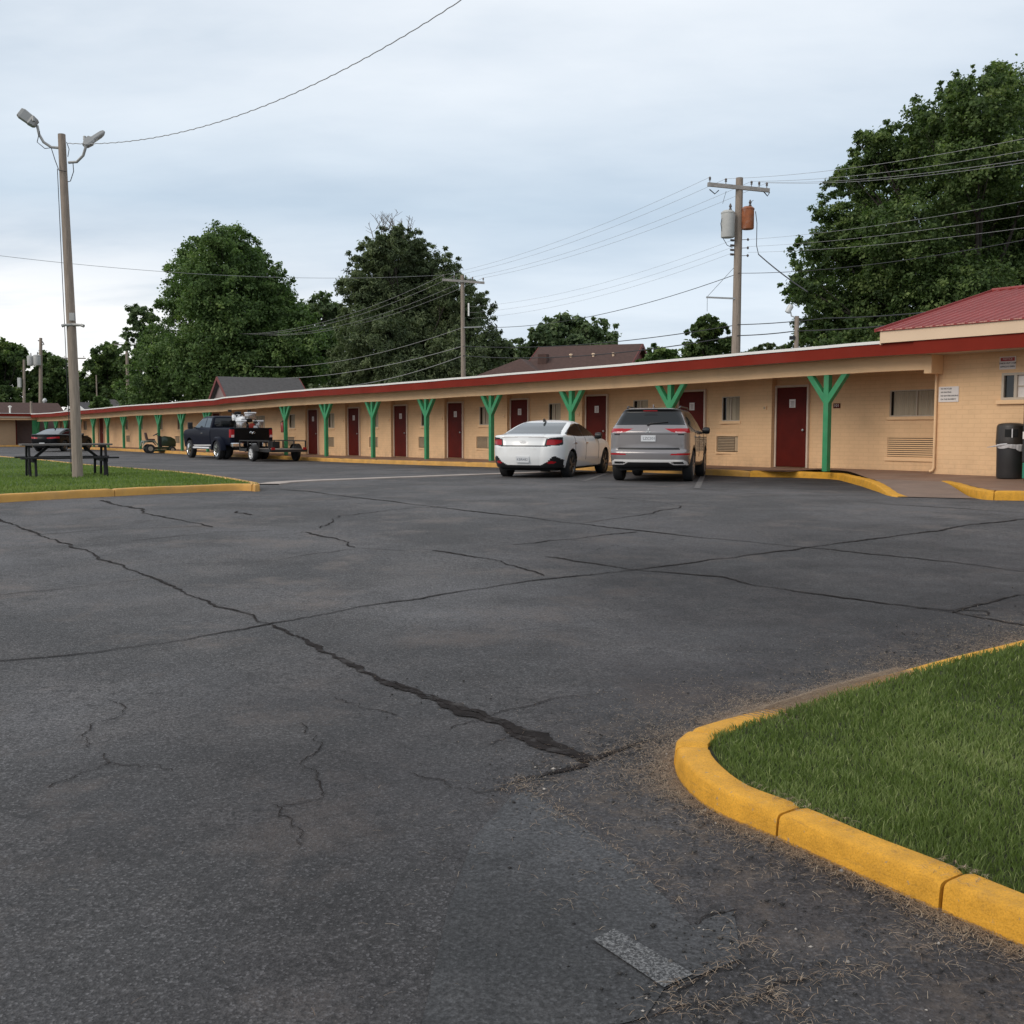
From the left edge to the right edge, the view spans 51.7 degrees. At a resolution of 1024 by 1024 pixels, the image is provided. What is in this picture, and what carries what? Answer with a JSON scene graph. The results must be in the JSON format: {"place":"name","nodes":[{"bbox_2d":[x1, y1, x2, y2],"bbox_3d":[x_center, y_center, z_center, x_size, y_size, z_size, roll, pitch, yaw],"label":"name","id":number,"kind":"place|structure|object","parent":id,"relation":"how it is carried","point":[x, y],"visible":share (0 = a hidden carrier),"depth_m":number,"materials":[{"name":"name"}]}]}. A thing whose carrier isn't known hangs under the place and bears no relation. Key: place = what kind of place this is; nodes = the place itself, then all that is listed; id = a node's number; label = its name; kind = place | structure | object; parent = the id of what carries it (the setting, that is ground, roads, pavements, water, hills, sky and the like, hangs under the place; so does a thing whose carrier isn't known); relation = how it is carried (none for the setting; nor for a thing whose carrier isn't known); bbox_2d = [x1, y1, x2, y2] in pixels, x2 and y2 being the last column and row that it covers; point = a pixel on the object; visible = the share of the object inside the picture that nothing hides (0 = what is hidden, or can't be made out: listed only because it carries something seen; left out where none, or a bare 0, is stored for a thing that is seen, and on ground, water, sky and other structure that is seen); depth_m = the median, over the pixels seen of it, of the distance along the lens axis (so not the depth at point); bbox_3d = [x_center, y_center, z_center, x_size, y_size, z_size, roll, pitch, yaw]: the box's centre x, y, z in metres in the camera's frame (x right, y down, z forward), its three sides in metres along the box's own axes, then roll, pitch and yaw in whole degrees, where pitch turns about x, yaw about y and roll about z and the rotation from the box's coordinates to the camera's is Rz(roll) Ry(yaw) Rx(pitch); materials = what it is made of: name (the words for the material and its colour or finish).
{"place":"outdoors","nodes":[
{"label":"outdoors","id":0,"kind":"place"},
{"bbox_2d":[64,402,89,410],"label":"house","id":1,"kind":"structure","parent":0,"point":[84,405],"depth_m":103.42,"materials":[{"name":"white"}]},
{"bbox_2d":[0,457,257,493],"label":"lawn","id":2,"kind":"structure","parent":0,"point":[85,472],"depth_m":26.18,"materials":[{"name":"green plant"}]},
{"bbox_2d":[17,108,104,477],"bbox_3d":[-9.937,-4.729,23.540,1.814,8.279,0.457,-1,5,-14],"label":"lamp pole","id":3,"kind":"object","parent":2,"relation":"on","point":[32,121],"visible":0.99,"depth_m":23.50,"materials":[{"name":"grey wood"}]},
{"bbox_2d":[68,0,460,143],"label":"service drop","id":4,"kind":"object","parent":3,"relation":"attached to","point":[284,97],"visible":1,"depth_m":18.98,"materials":[{"name":"grey metal"}]},
{"bbox_2d":[14,443,118,477],"bbox_3d":[-10.472,-1.218,24.818,2.080,0.777,1.680,-3,5,-30],"label":"picnic table","id":5,"kind":"object","parent":2,"relation":"on","point":[28,458],"visible":0.95,"depth_m":24.56,"materials":[{"name":"grey wood"}]},
{"bbox_2d":[92,446,819,471],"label":"walkway","id":6,"kind":"structure","parent":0,"point":[775,469],"depth_m":38.61,"materials":[{"name":"brown paint"}]},
{"bbox_2d":[0,447,1023,1023],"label":"parking lot","id":7,"kind":"structure","parent":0,"point":[184,877],"depth_m":5.76,"materials":[{"name":"grey asphalt"}]},
{"bbox_2d":[0,402,63,444],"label":"motel wing","id":8,"kind":"structure","parent":7,"relation":"on","point":[18,424],"depth_m":86.33,"materials":[{"name":"beige brick"}]},
{"bbox_2d":[27,338,43,402],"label":"utility pole","id":9,"kind":"object","parent":7,"relation":"on","point":[33,360],"visible":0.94,"depth_m":94.06,"materials":[{"name":"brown wood"}]},
{"bbox_2d":[31,428,91,451],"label":"sedan","id":10,"kind":"object","parent":7,"relation":"on","point":[53,435],"visible":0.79,"depth_m":64.37,"materials":[{"name":"black paint"}]},
{"bbox_2d":[0,456,259,502],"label":"kerb","id":11,"kind":"structure","parent":7,"relation":"on","point":[53,495],"depth_m":18.51,"materials":[{"name":"yellow paint"}]},
{"bbox_2d":[140,433,175,452],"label":"riding mower","id":12,"kind":"object","parent":7,"relation":"on","point":[170,442],"visible":0.91,"depth_m":60.02,"materials":[{"name":"green paint"}]},
{"bbox_2d":[184,416,272,459],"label":"pickup truck","id":13,"kind":"object","parent":7,"relation":"on","point":[220,436],"visible":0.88,"depth_m":47.21,"materials":[{"name":"blue paint"}]},
{"bbox_2d":[228,410,263,427],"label":"motorcycle","id":14,"kind":"object","parent":13,"relation":"in","point":[239,419],"visible":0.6,"depth_m":46.78,"materials":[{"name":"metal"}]},
{"bbox_2d":[208,376,304,445],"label":"house","id":15,"kind":"structure","parent":7,"relation":"on","point":[229,386],"depth_m":67.31,"materials":[{"name":"grey"}]},
{"bbox_2d":[239,440,306,460],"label":"utility trailer","id":16,"kind":"object","parent":7,"relation":"on","point":[253,450],"visible":1,"depth_m":44.34,"materials":[{"name":"black metal"}]},
{"bbox_2d":[259,471,560,484],"bbox_3d":[-2.272,-0.837,25.927,1.199,0.085,9.575,4,6,43],"label":"parking line","id":17,"kind":"object","parent":7,"relation":"on","point":[287,482],"visible":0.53,"depth_m":25.39,"materials":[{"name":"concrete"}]},
{"bbox_2d":[82,447,749,476],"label":"kerb","id":18,"kind":"structure","parent":7,"relation":"on","point":[725,472],"depth_m":38.56,"materials":[{"name":"yellow paint"}]},
{"bbox_2d":[49,545,816,1017],"bbox_3d":[-0.474,0.856,7.336,3.199,0.312,8.935,0,4,3],"label":"asphalt crack","id":19,"kind":"object","parent":7,"relation":"on","point":[497,789],"visible":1,"depth_m":4.05,"materials":[{"name":"black asphalt"}]},
{"bbox_2d":[442,275,484,376],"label":"utility pole","id":20,"kind":"object","parent":7,"relation":"on","point":[463,364],"visible":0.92,"depth_m":57.27,"materials":[{"name":"brown wood"}]},
{"bbox_2d":[5,256,435,277],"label":"power line","id":21,"kind":"object","parent":20,"relation":"attached to","point":[206,274],"visible":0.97,"depth_m":47.91,"materials":[{"name":"grey metal"}]},
{"bbox_2d":[254,327,462,366],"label":"power line","id":22,"kind":"object","parent":20,"relation":"attached to","point":[368,355],"visible":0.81,"depth_m":66.01,"materials":[{"name":"grey metal"}]},
{"bbox_2d":[295,346,460,377],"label":"telephone cable","id":23,"kind":"object","parent":20,"relation":"attached to","point":[380,366],"visible":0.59,"depth_m":64.73,"materials":[{"name":"grey metal"}]},
{"bbox_2d":[309,356,460,388],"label":"telephone cable","id":24,"kind":"object","parent":20,"relation":"attached to","point":[401,375],"visible":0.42,"depth_m":62.71,"materials":[{"name":"grey metal"}]},
{"bbox_2d":[0,488,1023,783],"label":"asphalt crack sealant","id":25,"kind":"object","parent":7,"relation":"on","point":[542,740],"visible":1,"depth_m":6.50,"materials":[{"name":"black asphalt"}]},
{"bbox_2d":[494,419,609,476],"bbox_3d":[1.133,-1.684,27.448,2.130,1.460,4.893,2,5,21],"label":"sedan","id":26,"kind":"object","parent":7,"relation":"on","point":[566,448],"visible":1,"depth_m":25.63,"materials":[{"name":"white paint"}]},
{"bbox_2d":[121,602,1023,1023],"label":"grass clippings","id":27,"kind":"object","parent":7,"relation":"on","point":[665,772],"depth_m":3.85,"materials":[{"name":"plant"}]},
{"bbox_2d":[422,791,740,1023],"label":"asphalt patch","id":28,"kind":"object","parent":7,"relation":"on","point":[491,914],"visible":1,"depth_m":3.30,"materials":[{"name":"grey asphalt"}]},
{"bbox_2d":[593,928,693,986],"bbox_3d":[0.376,1.322,3.141,0.118,0.012,0.328,-4,6,-38],"label":"road marking","id":29,"kind":"object","parent":28,"relation":"on","point":[648,962],"visible":1,"depth_m":3.13,"materials":[{"name":"grey paint"}]},
{"bbox_2d":[610,405,709,480],"bbox_3d":[3.568,-1.662,25.136,2.133,1.708,4.564,1,5,16],"label":"crossover","id":30,"kind":"object","parent":7,"relation":"on","point":[653,438],"visible":1,"depth_m":23.15,"materials":[{"name":"grey paint"}]},
{"bbox_2d":[616,412,684,424],"bbox_3d":[3.052,-2.052,23.258,1.536,0.278,0.377,1,5,16],"label":"rear window","id":31,"kind":"structure","parent":30,"relation":"in","point":[672,418],"depth_m":23.19,"materials":[{"name":"black glass"}]},
{"bbox_2d":[684,413,699,429],"bbox_3d":[4.166,-2.104,24.539,0.243,0.411,2.607,1,5,16],"label":"side window","id":32,"kind":"structure","parent":30,"relation":"in","point":[692,423],"depth_m":24.25,"materials":[{"name":"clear glass"}]},
{"bbox_2d":[359,587,1023,1023],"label":"grit","id":33,"kind":"object","parent":7,"relation":"on","point":[653,925],"visible":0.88,"depth_m":3.61,"materials":[{"name":"gravel"}]},
{"bbox_2d":[706,177,769,353],"bbox_3d":[8.385,-7.134,39.455,2.409,10.524,0.592,-1,5,-11],"label":"utility pole","id":34,"kind":"object","parent":7,"relation":"on","point":[737,222],"visible":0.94,"depth_m":39.17,"materials":[{"name":"brown wood"}]},
{"bbox_2d":[463,335,737,357],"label":"telephone cable","id":35,"kind":"object","parent":34,"relation":"attached to","point":[610,353],"visible":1,"depth_m":45.80,"materials":[{"name":"black rubber"}]},
{"bbox_2d":[466,324,737,347],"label":"telephone cable","id":36,"kind":"object","parent":34,"relation":"attached to","point":[604,342],"visible":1,"depth_m":46.21,"materials":[{"name":"black rubber"}]},
{"bbox_2d":[479,273,738,327],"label":"power line","id":37,"kind":"object","parent":34,"relation":"attached to","point":[608,312],"visible":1,"depth_m":46.75,"materials":[{"name":"black rubber"}]},
{"bbox_2d":[738,318,824,324],"bbox_3d":[9.444,-6.727,37.301,0.029,0.230,4.679,-2,5,-25],"label":"telephone cable","id":38,"kind":"object","parent":34,"relation":"attached to","point":[780,322],"visible":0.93,"depth_m":37.28,"materials":[{"name":"black rubber"}]},
{"bbox_2d":[758,254,807,291],"bbox_3d":[9.280,-8.291,36.418,0.040,2.178,5.919,0,4,-2],"label":"power line","id":39,"kind":"object","parent":34,"relation":"attached to","point":[782,273],"visible":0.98,"depth_m":36.11,"materials":[{"name":"black rubber"}]},
{"bbox_2d":[726,139,1020,178],"bbox_3d":[9.931,-10.166,30.453,0.010,2.947,17.770,-1,5,-13],"label":"power line","id":40,"kind":"object","parent":34,"relation":"attached to","point":[882,163],"visible":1,"depth_m":29.13,"materials":[{"name":"grey metal"}]},
{"bbox_2d":[748,201,1022,239],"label":"power line","id":41,"kind":"object","parent":34,"relation":"attached to","point":[896,222],"visible":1,"depth_m":29.59,"materials":[{"name":"grey metal"}]},
{"bbox_2d":[748,215,1023,246],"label":"power line","id":42,"kind":"object","parent":34,"relation":"attached to","point":[896,233],"visible":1,"depth_m":29.28,"materials":[{"name":"grey metal"}]},
{"bbox_2d":[768,240,1023,272],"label":"power line","id":43,"kind":"object","parent":34,"relation":"attached to","point":[901,260],"visible":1,"depth_m":29.13,"materials":[{"name":"black rubber"}]},
{"bbox_2d":[775,228,1020,251],"bbox_3d":[10.542,-7.962,30.927,0.008,2.095,17.270,-1,5,-12],"label":"power line","id":44,"kind":"object","parent":34,"relation":"attached to","point":[902,242],"visible":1,"depth_m":29.01,"materials":[{"name":"grey metal"}]},
{"bbox_2d":[774,159,1023,182],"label":"power line","id":45,"kind":"object","parent":34,"relation":"attached to","point":[901,175],"visible":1,"depth_m":29.14,"materials":[{"name":"grey metal"}]},
{"bbox_2d":[784,151,1021,180],"bbox_3d":[10.430,-10.009,30.550,0.010,3.164,17.740,-1,5,-10],"label":"power line","id":46,"kind":"object","parent":34,"relation":"attached to","point":[908,169],"visible":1,"depth_m":28.41,"materials":[{"name":"grey metal"}]},
{"bbox_2d":[790,162,1023,183],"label":"power line","id":47,"kind":"object","parent":34,"relation":"attached to","point":[907,177],"visible":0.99,"depth_m":28.84,"materials":[{"name":"grey metal"}]},
{"bbox_2d":[785,304,798,347],"bbox_3d":[9.426,-4.300,35.716,0.537,5.380,0.240,-2,5,-29],"label":"utility pole","id":48,"kind":"object","parent":7,"relation":"on","point":[788,310],"visible":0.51,"depth_m":35.56,"materials":[{"name":"brown wood"}]},
{"bbox_2d":[798,325,884,330],"bbox_3d":[10.950,-5.587,31.161,0.033,0.389,9.393,-1,5,-17],"label":"telephone cable","id":49,"kind":"object","parent":48,"relation":"attached to","point":[841,329],"visible":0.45,"depth_m":33.08,"materials":[{"name":"black rubber"}]},
{"bbox_2d":[685,667,918,727],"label":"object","id":50,"kind":"object","parent":7,"relation":"on","point":[803,697],"depth_m":5.64,"materials":[{"name":"plant"}]},
{"bbox_2d":[750,470,903,496],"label":"kerb","id":51,"kind":"structure","parent":7,"relation":"on","point":[877,486],"depth_m":24.23,"materials":[{"name":"yellow paint"}]},
{"bbox_2d":[674,640,1023,947],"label":"kerb","id":52,"kind":"structure","parent":7,"relation":"on","point":[705,777],"depth_m":3.77,"materials":[{"name":"yellow paint"}]},
{"bbox_2d":[744,783,988,885],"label":"grass clippings","id":53,"kind":"object","parent":52,"relation":"on","point":[965,866],"depth_m":3.54,"materials":[{"name":"plant"}]},
{"bbox_2d":[874,479,971,497],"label":"ramp","id":54,"kind":"structure","parent":7,"relation":"on","point":[917,488],"depth_m":19.06,"materials":[{"name":"concrete"}]},
{"bbox_2d":[942,481,1023,500],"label":"kerb","id":55,"kind":"structure","parent":7,"relation":"on","point":[976,492],"depth_m":17.32,"materials":[{"name":"yellow paint"}]},
{"bbox_2d":[0,0,1023,409],"label":"sky","id":56,"kind":"structure","parent":0,"point":[504,129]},
{"bbox_2d":[476,344,646,375],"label":"house","id":57,"kind":"structure","parent":0,"point":[536,364],"depth_m":63.18,"materials":[{"name":"red"}]},
{"bbox_2d":[707,640,1023,893],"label":"lawn","id":58,"kind":"structure","parent":0,"point":[847,820],"depth_m":4.50,"materials":[{"name":"plant"}]},
{"bbox_2d":[754,468,1023,490],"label":"walkway","id":59,"kind":"structure","parent":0,"point":[990,482],"depth_m":21.27,"materials":[{"name":"brown paint"}]},
{"bbox_2d":[990,423,1022,478],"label":"trash bin","id":60,"kind":"object","parent":59,"relation":"on","point":[1009,444],"visible":0.97,"depth_m":20.37,"materials":[{"name":"black plastic"}]},
{"bbox_2d":[1022,421,1023,478],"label":"vending machine","id":61,"kind":"object","parent":59,"relation":"on","point":[1023,454],"visible":1,"depth_m":19.87,"materials":[{"name":"red plastic"}]},
{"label":"terrain","id":62,"kind":"structure","parent":0,"visible":0},
{"bbox_2d":[0,336,37,402],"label":"broadleaf tree","id":63,"kind":"object","parent":62,"relation":"on","point":[13,356],"visible":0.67,"depth_m":118.29,"materials":[{"name":"green plant"}]},
{"bbox_2d":[17,360,25,402],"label":"utility pole","id":64,"kind":"object","parent":62,"relation":"on","point":[19,382],"visible":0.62,"depth_m":111.12,"materials":[{"name":"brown wood"}]},
{"bbox_2d":[20,350,80,409],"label":"broadleaf tree","id":65,"kind":"object","parent":62,"relation":"on","point":[55,378],"visible":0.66,"depth_m":119.56,"materials":[{"name":"green plant"}]},
{"bbox_2d":[88,395,112,408],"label":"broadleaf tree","id":66,"kind":"object","parent":62,"relation":"on","point":[98,402],"visible":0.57,"depth_m":99.25,"materials":[{"name":"green plant"}]},
{"bbox_2d":[68,340,144,401],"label":"broadleaf tree","id":67,"kind":"object","parent":62,"relation":"on","point":[106,366],"visible":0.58,"depth_m":116.18,"materials":[{"name":"green plant"}]},
{"bbox_2d":[119,303,160,392],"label":"broadleaf tree","id":68,"kind":"object","parent":62,"relation":"on","point":[135,310],"visible":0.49,"depth_m":90.65,"materials":[{"name":"green plant"}]},
{"bbox_2d":[111,219,339,405],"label":"broadleaf tree","id":69,"kind":"object","parent":62,"relation":"on","point":[197,354],"visible":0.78,"depth_m":83.04,"materials":[{"name":"green plant"}]},
{"bbox_2d":[297,290,351,385],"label":"broadleaf tree","id":70,"kind":"object","parent":62,"relation":"on","point":[326,307],"visible":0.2,"depth_m":96.39,"materials":[{"name":"green plant"}]},
{"bbox_2d":[305,376,345,388],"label":"shrub","id":71,"kind":"object","parent":62,"relation":"on","point":[330,383],"depth_m":75.27,"materials":[{"name":"green plant"}]},
{"bbox_2d":[325,210,513,386],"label":"broadleaf tree","id":72,"kind":"object","parent":62,"relation":"on","point":[397,258],"visible":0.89,"depth_m":71.51,"materials":[{"name":"green plant"}]},
{"bbox_2d":[31,341,934,477],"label":"motel building","id":73,"kind":"structure","parent":62,"relation":"on","point":[862,405],"depth_m":29.59,"materials":[{"name":"beige paint"}]},
{"bbox_2d":[99,418,104,442],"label":"door","id":74,"kind":"structure","parent":73,"relation":"in","point":[101,420],"depth_m":75.72,"materials":[{"name":"red paint"}]},
{"bbox_2d":[288,414,294,429],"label":"window","id":75,"kind":"structure","parent":73,"relation":"in","point":[291,416],"depth_m":50.23,"materials":[{"name":"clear glass"}]},
{"bbox_2d":[307,409,318,453],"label":"door","id":76,"kind":"structure","parent":73,"relation":"in","point":[312,414],"depth_m":48.67,"materials":[{"name":"red paint"}]},
{"bbox_2d":[328,413,334,429],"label":"window","id":77,"kind":"structure","parent":73,"relation":"in","point":[331,417],"depth_m":47.16,"materials":[{"name":"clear glass"}]},
{"bbox_2d":[347,407,360,455],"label":"door","id":78,"kind":"structure","parent":73,"relation":"in","point":[353,414],"depth_m":45.53,"materials":[{"name":"red paint"}]},
{"bbox_2d":[393,404,407,456],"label":"door","id":79,"kind":"structure","parent":73,"relation":"in","point":[400,412],"depth_m":42.41,"materials":[{"name":"red paint"}]},
{"bbox_2d":[447,401,463,457],"bbox_3d":[-2.123,-3.053,39.251,0.118,2.090,1.050,-3,6,-37],"label":"door","id":80,"kind":"structure","parent":73,"relation":"in","point":[455,410],"depth_m":39.23,"materials":[{"name":"red paint"}]},
{"bbox_2d":[478,407,488,426],"bbox_3d":[-0.963,-3.395,37.674,0.130,0.734,0.740,-3,6,-37],"label":"window","id":81,"kind":"structure","parent":73,"relation":"in","point":[483,414],"depth_m":37.77,"materials":[{"name":"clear glass"}]},
{"bbox_2d":[510,398,529,429],"bbox_3d":[0.239,-2.839,36.083,0.118,2.090,1.050,-3,6,-37],"label":"door","id":82,"kind":"structure","parent":73,"relation":"in","point":[519,408],"depth_m":36.06,"materials":[{"name":"red paint"}]},
{"bbox_2d":[549,403,560,419],"bbox_3d":[1.411,-3.180,34.496,0.130,0.734,0.740,-3,6,-37],"label":"window","id":83,"kind":"structure","parent":73,"relation":"in","point":[554,408],"depth_m":34.50,"materials":[{"name":"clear glass"}]},
{"bbox_2d":[585,394,608,443],"bbox_3d":[2.616,-2.617,32.912,0.118,2.090,1.050,-3,6,-37],"label":"door","id":84,"kind":"structure","parent":73,"relation":"in","point":[596,405],"depth_m":32.82,"materials":[{"name":"red paint"}]},
{"bbox_2d":[633,400,647,407],"bbox_3d":[3.820,-2.945,31.248,0.130,0.734,0.740,-3,6,-37],"label":"window","id":85,"kind":"structure","parent":73,"relation":"in","point":[636,403],"depth_m":31.26,"materials":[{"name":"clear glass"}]},
{"bbox_2d":[677,389,706,430],"bbox_3d":[5.030,-2.384,29.686,0.118,2.090,1.050,-3,6,-37],"label":"door","id":86,"kind":"structure","parent":73,"relation":"in","point":[696,402],"depth_m":29.48,"materials":[{"name":"red paint"}]},
{"bbox_2d":[719,396,740,423],"bbox_3d":[5.918,-2.746,28.496,0.130,0.734,0.740,-3,6,-37],"label":"window","id":87,"kind":"structure","parent":73,"relation":"in","point":[731,405],"depth_m":28.50,"materials":[{"name":"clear glass"}]},
{"bbox_2d":[774,384,809,467],"bbox_3d":[7.110,-2.182,26.904,0.118,2.090,1.050,-3,6,-37],"label":"door","id":88,"kind":"structure","parent":73,"relation":"in","point":[792,405],"depth_m":26.89,"materials":[{"name":"red paint"}]},
{"bbox_2d":[887,389,934,419],"bbox_3d":[9.265,-2.453,24.128,0.130,0.684,1.508,-3,6,-37],"label":"window","id":89,"kind":"structure","parent":73,"relation":"in","point":[917,404],"depth_m":24.26,"materials":[{"name":"beige glass"}]},
{"bbox_2d":[498,335,530,363],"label":"broadleaf tree","id":90,"kind":"object","parent":62,"relation":"on","point":[513,355],"visible":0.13,"depth_m":95.01,"materials":[{"name":"green plant"}]},
{"bbox_2d":[513,310,621,359],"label":"broadleaf tree","id":91,"kind":"object","parent":62,"relation":"on","point":[577,331],"visible":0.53,"depth_m":82.65,"materials":[{"name":"green plant"}]},
{"bbox_2d":[635,343,682,361],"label":"broadleaf tree","id":92,"kind":"object","parent":62,"relation":"on","point":[662,354],"visible":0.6,"depth_m":49.12,"materials":[{"name":"green plant"}]},
{"bbox_2d":[678,313,743,357],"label":"broadleaf tree","id":93,"kind":"object","parent":62,"relation":"on","point":[718,347],"visible":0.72,"depth_m":51.24,"materials":[{"name":"green plant"}]},
{"bbox_2d":[745,342,784,351],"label":"shrub","id":94,"kind":"object","parent":62,"relation":"on","point":[767,345],"visible":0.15,"depth_m":89.56,"materials":[{"name":"green plant"}]},
{"bbox_2d":[777,53,1023,348],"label":"maple tree","id":95,"kind":"object","parent":62,"relation":"on","point":[970,120],"visible":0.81,"depth_m":39.52,"materials":[{"name":"green plant"}]},
{"bbox_2d":[874,285,1023,475],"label":"office building","id":96,"kind":"structure","parent":62,"relation":"on","point":[965,344],"depth_m":21.74,"materials":[{"name":"beige brick"}]},
{"bbox_2d":[825,312,922,318],"bbox_3d":[11.553,-5.646,28.950,0.029,0.695,12.792,-1,5,-10],"label":"telephone cable","id":97,"kind":"object","parent":96,"relation":"attached to","point":[876,316],"visible":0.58,"depth_m":31.82,"materials":[{"name":"black rubber"}]},
{"bbox_2d":[938,386,958,401],"bbox_3d":[9.193,-2.479,22.234,0.014,0.322,0.453,-3,6,-37],"label":"wall sign","id":98,"kind":"object","parent":96,"relation":"attached to","point":[949,394],"visible":1,"depth_m":22.22,"materials":[{"name":"white metal"}]},
{"bbox_2d":[999,356,1015,369],"bbox_3d":[9.944,-2.992,21.184,0.015,0.255,0.352,-3,6,-37],"label":"wall sign","id":99,"kind":"object","parent":96,"relation":"attached to","point":[1008,362],"visible":1,"depth_m":21.18,"materials":[{"name":"white metal"}]},
{"bbox_2d":[996,372,1023,403],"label":"window","id":100,"kind":"structure","parent":96,"relation":"in","point":[1012,385],"depth_m":21.17,"materials":[{"name":"glass"}]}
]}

